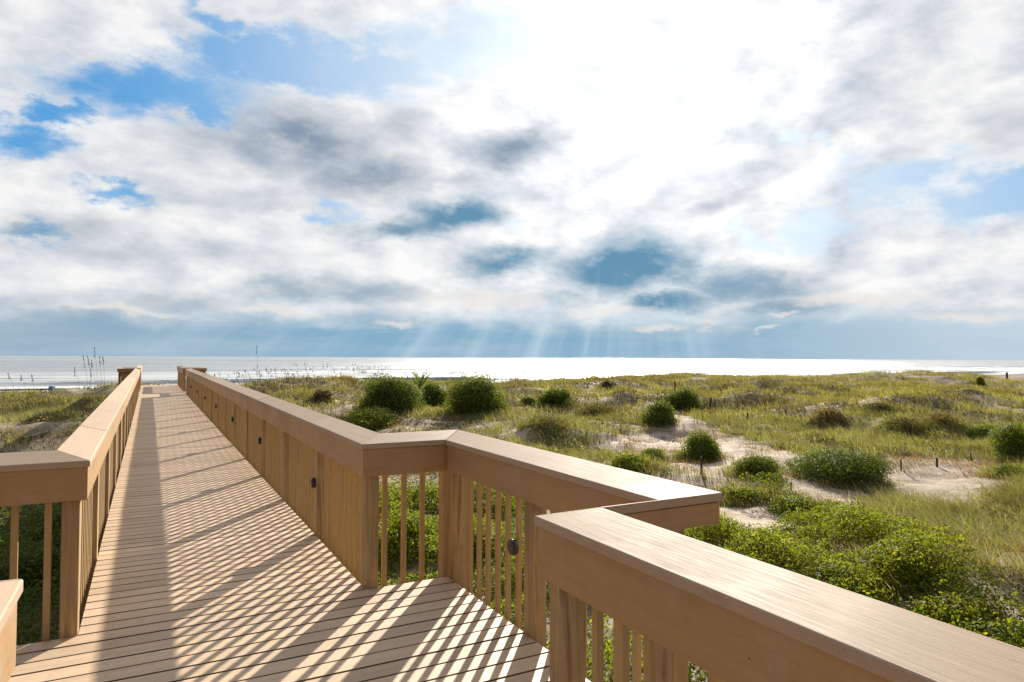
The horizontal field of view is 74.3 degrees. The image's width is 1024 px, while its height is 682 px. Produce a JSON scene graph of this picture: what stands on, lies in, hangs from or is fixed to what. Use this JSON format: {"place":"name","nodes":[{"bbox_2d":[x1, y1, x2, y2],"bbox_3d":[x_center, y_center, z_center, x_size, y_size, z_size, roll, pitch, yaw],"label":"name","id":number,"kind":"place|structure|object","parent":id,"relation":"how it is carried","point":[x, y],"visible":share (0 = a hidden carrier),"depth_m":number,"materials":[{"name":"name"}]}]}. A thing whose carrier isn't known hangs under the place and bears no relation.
{"place":"outdoors","nodes":[
{"label":"outdoors","id":0,"kind":"place"},
{"bbox_2d":[0,372,1023,681],"bbox_3d":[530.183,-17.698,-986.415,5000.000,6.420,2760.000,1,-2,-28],"label":"ground","id":1,"kind":"structure","parent":0,"point":[936,480],"depth_m":22.11,"materials":[{"name":"beige sand"}]},
{"bbox_2d":[0,543,60,598],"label":"bush","id":2,"kind":"object","parent":1,"relation":"on","point":[36,559],"visible":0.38,"depth_m":8.71,"materials":[{"name":"green plant"}]},
{"bbox_2d":[0,502,61,645],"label":"shaded ground cover","id":3,"kind":"object","parent":1,"relation":"on","point":[33,591],"visible":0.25,"depth_m":9.06,"materials":[{"name":"plant"}]},
{"bbox_2d":[26,511,60,547],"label":"bush","id":4,"kind":"object","parent":1,"relation":"on","point":[53,520],"visible":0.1,"depth_m":11.03,"materials":[{"name":"green plant"}]},
{"bbox_2d":[9,385,589,681],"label":"boardwalk","id":5,"kind":"structure","parent":1,"relation":"on","point":[218,560],"depth_m":4.68,"materials":[{"name":"brown wood"}]},
{"bbox_2d":[0,580,22,681],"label":"wooden railing","id":6,"kind":"object","parent":5,"relation":"attached to","point":[11,592],"visible":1,"depth_m":1.80,"materials":[{"name":"brown wood"}]},
{"bbox_2d":[0,450,89,641],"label":"wooden railing","id":7,"kind":"object","parent":5,"relation":"attached to","point":[49,478],"visible":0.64,"depth_m":4.04,"materials":[{"name":"brown wood"}]},
{"bbox_2d":[57,368,139,638],"bbox_3d":[-9.163,2.341,16.127,0.194,2.943,27.424,1,-2,-28],"label":"wooden railing","id":8,"kind":"object","parent":5,"relation":"attached to","point":[98,438],"visible":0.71,"depth_m":5.24,"materials":[{"name":"brown wood"}]},
{"bbox_2d":[117,367,140,385],"bbox_3d":[-16.557,2.131,29.206,0.845,1.955,2.988,1,-2,-28],"label":"wooden railing","id":9,"kind":"object","parent":5,"relation":"attached to","point":[124,373],"visible":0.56,"depth_m":27.91,"materials":[{"name":"brown wood"}]},
{"bbox_2d":[137,365,142,391],"bbox_3d":[-18.660,2.246,33.809,0.194,2.012,7.498,1,-2,-28],"label":"wooden railing","id":10,"kind":"object","parent":5,"relation":"attached to","point":[139,366],"visible":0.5,"depth_m":33.44,"materials":[{"name":"brown wood"}]},
{"bbox_2d":[177,365,185,390],"bbox_3d":[-17.002,2.252,34.700,0.194,1.967,7.498,1,-2,-28],"label":"wooden railing","id":11,"kind":"object","parent":5,"relation":"attached to","point":[181,380],"visible":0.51,"depth_m":33.70,"materials":[{"name":"brown wood"}]},
{"bbox_2d":[183,367,206,376],"bbox_3d":[-14.322,2.151,30.407,0.846,1.914,2.988,1,-2,-28],"label":"wooden railing","id":12,"kind":"object","parent":5,"relation":"attached to","point":[202,369],"visible":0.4,"depth_m":29.36,"materials":[{"name":"brown wood"}]},
{"bbox_2d":[185,368,379,589],"bbox_3d":[-7.506,2.346,17.019,0.194,2.893,27.421,1,-2,-28],"label":"wooden railing","id":13,"kind":"object","parent":5,"relation":"attached to","point":[306,464],"visible":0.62,"depth_m":6.82,"materials":[{"name":"brown wood"}]},
{"bbox_2d":[362,430,721,681],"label":"wooden railing","id":14,"kind":"object","parent":5,"relation":"attached to","point":[539,482],"visible":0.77,"depth_m":4.38,"materials":[{"name":"brown wood"}]},
{"bbox_2d":[534,508,1023,681],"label":"wooden railing","id":15,"kind":"object","parent":5,"relation":"attached to","point":[717,614],"visible":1,"depth_m":1.89,"materials":[{"name":"brown wood"}]},
{"bbox_2d":[309,388,335,403],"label":"dune shrub","id":16,"kind":"object","parent":1,"relation":"on","point":[327,395],"visible":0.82,"depth_m":35.61,"materials":[{"name":"green plant"}]},
{"bbox_2d":[343,406,399,430],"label":"dune shrub","id":17,"kind":"object","parent":1,"relation":"on","point":[365,416],"visible":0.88,"depth_m":28.96,"materials":[{"name":"green plant"}]},
{"bbox_2d":[355,371,430,415],"bbox_3d":[-5.864,2.530,32.767,3.747,2.153,3.509,1,-2,-28],"label":"dune shrub","id":18,"kind":"object","parent":1,"relation":"on","point":[379,396],"visible":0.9,"depth_m":32.07,"materials":[{"name":"green plant"}]},
{"bbox_2d":[388,388,407,411],"bbox_3d":[-5.482,2.795,31.711,1.114,1.325,1.131,-1,-2,42],"label":"fan palm","id":19,"kind":"object","parent":1,"relation":"on","point":[396,397],"visible":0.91,"depth_m":31.68,"materials":[{"name":"green plant"}]},
{"bbox_2d":[380,510,436,556],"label":"bush","id":20,"kind":"object","parent":1,"relation":"on","point":[413,521],"visible":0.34,"depth_m":10.83,"materials":[{"name":"green plant"}]},
{"bbox_2d":[405,366,434,397],"bbox_3d":[-5.306,2.499,38.398,2.012,2.384,2.090,1,-2,-28],"label":"fan palm","id":21,"kind":"object","parent":1,"relation":"on","point":[421,382],"visible":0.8,"depth_m":38.34,"materials":[{"name":"green plant"}]},
{"bbox_2d":[414,380,451,407],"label":"dune shrub","id":22,"kind":"object","parent":1,"relation":"on","point":[436,393],"visible":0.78,"depth_m":37.86,"materials":[{"name":"green plant"}]},
{"bbox_2d":[344,477,547,643],"bbox_3d":[-1.895,3.085,10.187,5.271,0.764,9.543,0,-1,0],"label":"ground cover","id":23,"kind":"object","parent":1,"relation":"on","point":[430,575],"visible":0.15,"depth_m":10.41,"materials":[{"name":"green plant"}]},
{"bbox_2d":[438,372,511,418],"bbox_3d":[-1.645,2.611,32.161,3.734,2.275,3.474,1,-2,-28],"label":"dune shrub","id":24,"kind":"object","parent":1,"relation":"on","point":[477,394],"visible":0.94,"depth_m":31.33,"materials":[{"name":"green plant"}]},
{"bbox_2d":[473,512,504,563],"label":"bush","id":25,"kind":"object","parent":1,"relation":"on","point":[483,537],"visible":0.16,"depth_m":10.44,"materials":[{"name":"green plant"}]},
{"bbox_2d":[0,369,1023,425],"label":"dune grass","id":26,"kind":"structure","parent":1,"relation":"on","point":[801,398],"depth_m":38.42,"materials":[{"name":"green plant"}]},
{"bbox_2d":[0,400,1023,518],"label":"beach grass","id":27,"kind":"structure","parent":1,"relation":"on","point":[583,425],"depth_m":25.08,"materials":[{"name":"green plant"}]},
{"bbox_2d":[0,374,1023,461],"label":"dune scrub","id":28,"kind":"object","parent":1,"relation":"on","point":[440,423],"visible":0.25,"depth_m":32.51,"materials":[{"name":"green plant"}]},
{"bbox_2d":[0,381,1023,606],"bbox_3d":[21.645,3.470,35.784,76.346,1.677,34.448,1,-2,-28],"label":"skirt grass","id":29,"kind":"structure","parent":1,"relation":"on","point":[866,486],"depth_m":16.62,"materials":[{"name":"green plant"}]},
{"bbox_2d":[0,401,1023,679],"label":"dry stems","id":30,"kind":"object","parent":1,"relation":"on","point":[920,457],"visible":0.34,"depth_m":18.95,"materials":[{"name":"green plant"}]},
{"bbox_2d":[0,431,1023,531],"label":"creeping plants","id":31,"kind":"object","parent":1,"relation":"on","point":[428,473],"visible":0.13,"depth_m":17.66,"materials":[{"name":"green plant"}]},
{"bbox_2d":[8,378,1023,453],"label":"dry herbs","id":32,"kind":"object","parent":1,"relation":"on","point":[542,410],"visible":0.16,"depth_m":32.65,"materials":[{"name":"green plant"}]},
{"bbox_2d":[519,396,535,404],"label":"dune shrub","id":33,"kind":"object","parent":1,"relation":"on","point":[529,399],"visible":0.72,"depth_m":37.23,"materials":[{"name":"plant"}]},
{"bbox_2d":[516,413,570,434],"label":"dry scrub","id":34,"kind":"object","parent":1,"relation":"on","point":[550,421],"visible":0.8,"depth_m":25.21,"materials":[{"name":"green plant"}]},
{"bbox_2d":[535,387,575,407],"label":"dune shrub","id":35,"kind":"object","parent":1,"relation":"on","point":[555,395],"visible":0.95,"depth_m":35.91,"materials":[{"name":"green plant"}]},
{"bbox_2d":[573,400,613,418],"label":"dry scrub","id":36,"kind":"object","parent":1,"relation":"on","point":[595,409],"visible":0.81,"depth_m":33.42,"materials":[{"name":"green plant"}]},
{"bbox_2d":[206,363,987,399],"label":"sea oats fringe","id":37,"kind":"object","parent":1,"relation":"on","point":[308,387],"visible":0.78,"depth_m":48.52,"materials":[{"name":"green plant"}]},
{"bbox_2d":[596,379,620,388],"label":"dune shrub","id":38,"kind":"object","parent":1,"relation":"on","point":[607,382],"visible":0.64,"depth_m":43.83,"materials":[{"name":"green plant"}]},
{"bbox_2d":[606,452,649,472],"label":"dune shrub","id":39,"kind":"object","parent":1,"relation":"on","point":[624,461],"visible":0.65,"depth_m":18.35,"materials":[{"name":"green plant"}]},
{"bbox_2d":[640,447,664,461],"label":"dune shrub","id":40,"kind":"object","parent":1,"relation":"on","point":[654,452],"visible":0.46,"depth_m":20.08,"materials":[{"name":"green plant"}]},
{"bbox_2d":[640,400,676,426],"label":"dune shrub","id":41,"kind":"object","parent":1,"relation":"on","point":[659,412],"visible":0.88,"depth_m":28.73,"materials":[{"name":"green plant"}]},
{"bbox_2d":[661,385,700,413],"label":"dune shrub","id":42,"kind":"object","parent":1,"relation":"on","point":[683,398],"visible":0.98,"depth_m":35.64,"materials":[{"name":"green plant"}]},
{"bbox_2d":[344,470,1023,681],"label":"ground cover","id":43,"kind":"object","parent":1,"relation":"on","point":[906,531],"visible":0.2,"depth_m":9.32,"materials":[{"name":"green plant"}]},
{"bbox_2d":[675,427,724,462],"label":"dune shrub","id":44,"kind":"object","parent":1,"relation":"on","point":[701,445],"visible":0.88,"depth_m":19.99,"materials":[{"name":"green plant"}]},
{"bbox_2d":[700,457,702,473],"bbox_3d":[4.921,3.384,17.538,0.055,0.738,0.055,1,-2,-28],"label":"marker stake","id":45,"kind":"object","parent":1,"relation":"on","point":[701,465],"visible":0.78,"depth_m":17.53,"materials":[{"name":"wood"}]},
{"bbox_2d":[683,515,768,546],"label":"bush","id":46,"kind":"object","parent":1,"relation":"on","point":[723,527],"visible":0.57,"depth_m":11.28,"materials":[{"name":"green plant"}]},
{"bbox_2d":[717,486,771,506],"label":"bush","id":47,"kind":"object","parent":1,"relation":"on","point":[744,495],"visible":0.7,"depth_m":14.65,"materials":[{"name":"green plant"}]},
{"bbox_2d":[729,452,785,480],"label":"dune shrub","id":48,"kind":"object","parent":1,"relation":"on","point":[753,464],"visible":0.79,"depth_m":17.14,"materials":[{"name":"green plant"}]},
{"bbox_2d":[719,519,805,567],"bbox_3d":[3.725,3.112,10.149,1.560,0.770,1.545,1,-2,-28],"label":"bush","id":49,"kind":"object","parent":1,"relation":"on","point":[737,547],"visible":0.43,"depth_m":10.05,"materials":[{"name":"green plant"}]},
{"bbox_2d":[763,493,826,517],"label":"bush","id":50,"kind":"object","parent":1,"relation":"on","point":[799,503],"visible":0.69,"depth_m":13.34,"materials":[{"name":"green plant"}]},
{"bbox_2d":[808,406,847,427],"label":"dry scrub","id":51,"kind":"object","parent":1,"relation":"on","point":[825,412],"visible":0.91,"depth_m":29.48,"materials":[{"name":"brown plant"}]},
{"bbox_2d":[779,446,899,490],"bbox_3d":[8.369,3.252,17.353,2.797,1.046,2.622,1,-2,-28],"label":"dune shrub","id":52,"kind":"object","parent":1,"relation":"on","point":[851,467],"visible":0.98,"depth_m":16.89,"materials":[{"name":"green plant"}]},
{"bbox_2d":[793,558,903,606],"bbox_3d":[4.234,3.087,8.476,1.374,0.652,1.424,1,-2,-28],"label":"bush","id":53,"kind":"object","parent":1,"relation":"on","point":[846,580],"visible":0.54,"depth_m":8.33,"materials":[{"name":"green plant"}]},
{"bbox_2d":[810,505,893,541],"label":"bush","id":54,"kind":"object","parent":1,"relation":"on","point":[847,527],"visible":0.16,"depth_m":11.54,"materials":[{"name":"green plant"}]},
{"bbox_2d":[858,401,896,414],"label":"dune shrub","id":55,"kind":"object","parent":1,"relation":"on","point":[880,405],"visible":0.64,"depth_m":30.40,"materials":[{"name":"green plant"}]},
{"bbox_2d":[879,414,933,435],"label":"dry scrub","id":56,"kind":"object","parent":1,"relation":"on","point":[913,426],"visible":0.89,"depth_m":26.51,"materials":[{"name":"green plant"}]},
{"bbox_2d":[854,531,975,598],"bbox_3d":[5.170,2.889,8.732,1.423,0.688,1.408,-1,-2,40],"label":"bush","id":57,"kind":"object","parent":1,"relation":"on","point":[892,549],"visible":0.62,"depth_m":8.55,"materials":[{"name":"green plant"}]},
{"bbox_2d":[921,410,965,429],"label":"dry scrub","id":58,"kind":"object","parent":1,"relation":"on","point":[938,418],"visible":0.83,"depth_m":26.91,"materials":[{"name":"green plant"}]},
{"bbox_2d":[896,590,1001,635],"bbox_3d":[4.873,3.037,7.519,1.195,0.512,1.126,1,-2,-28],"label":"bush","id":59,"kind":"object","parent":1,"relation":"on","point":[973,613],"visible":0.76,"depth_m":7.39,"materials":[{"name":"green plant"}]},
{"bbox_2d":[974,375,985,385],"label":"dune shrub","id":60,"kind":"object","parent":1,"relation":"on","point":[979,380],"visible":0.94,"depth_m":67.55,"materials":[{"name":"green plant"}]},
{"bbox_2d":[966,423,1003,439],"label":"dune shrub","id":61,"kind":"object","parent":1,"relation":"on","point":[983,430],"visible":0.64,"depth_m":25.67,"materials":[{"name":"green plant"}]},
{"bbox_2d":[948,617,1023,648],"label":"bush","id":62,"kind":"object","parent":1,"relation":"on","point":[1002,632],"visible":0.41,"depth_m":6.82,"materials":[{"name":"green plant"}]},
{"bbox_2d":[985,420,1023,461],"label":"dune shrub","id":63,"kind":"object","parent":1,"relation":"on","point":[1010,438],"visible":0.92,"depth_m":21.25,"materials":[{"name":"green plant"}]},
{"bbox_2d":[985,463,1023,477],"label":"dune shrub","id":64,"kind":"object","parent":1,"relation":"on","point":[1003,467],"visible":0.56,"depth_m":17.31,"materials":[{"name":"green plant"}]},
{"bbox_2d":[0,356,1023,391],"bbox_3d":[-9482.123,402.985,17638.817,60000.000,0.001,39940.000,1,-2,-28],"label":"sea","id":65,"kind":"structure","parent":0,"point":[66,365],"depth_m":419.56,"materials":[{"name":"liquid"}]},
{"bbox_2d":[0,369,1023,390],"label":"sea waves","id":66,"kind":"object","parent":65,"relation":"on","point":[84,383],"visible":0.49,"depth_m":160.28,"materials":[{"name":"liquid"}]},
{"bbox_2d":[0,0,1023,359],"label":"sky","id":67,"kind":"structure","parent":0,"point":[653,179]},
{"bbox_2d":[797,457,1023,594],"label":"tall grass","id":68,"kind":"structure","parent":0,"point":[964,526],"depth_m":11.99,"materials":[{"name":"green plant"}]}
]}

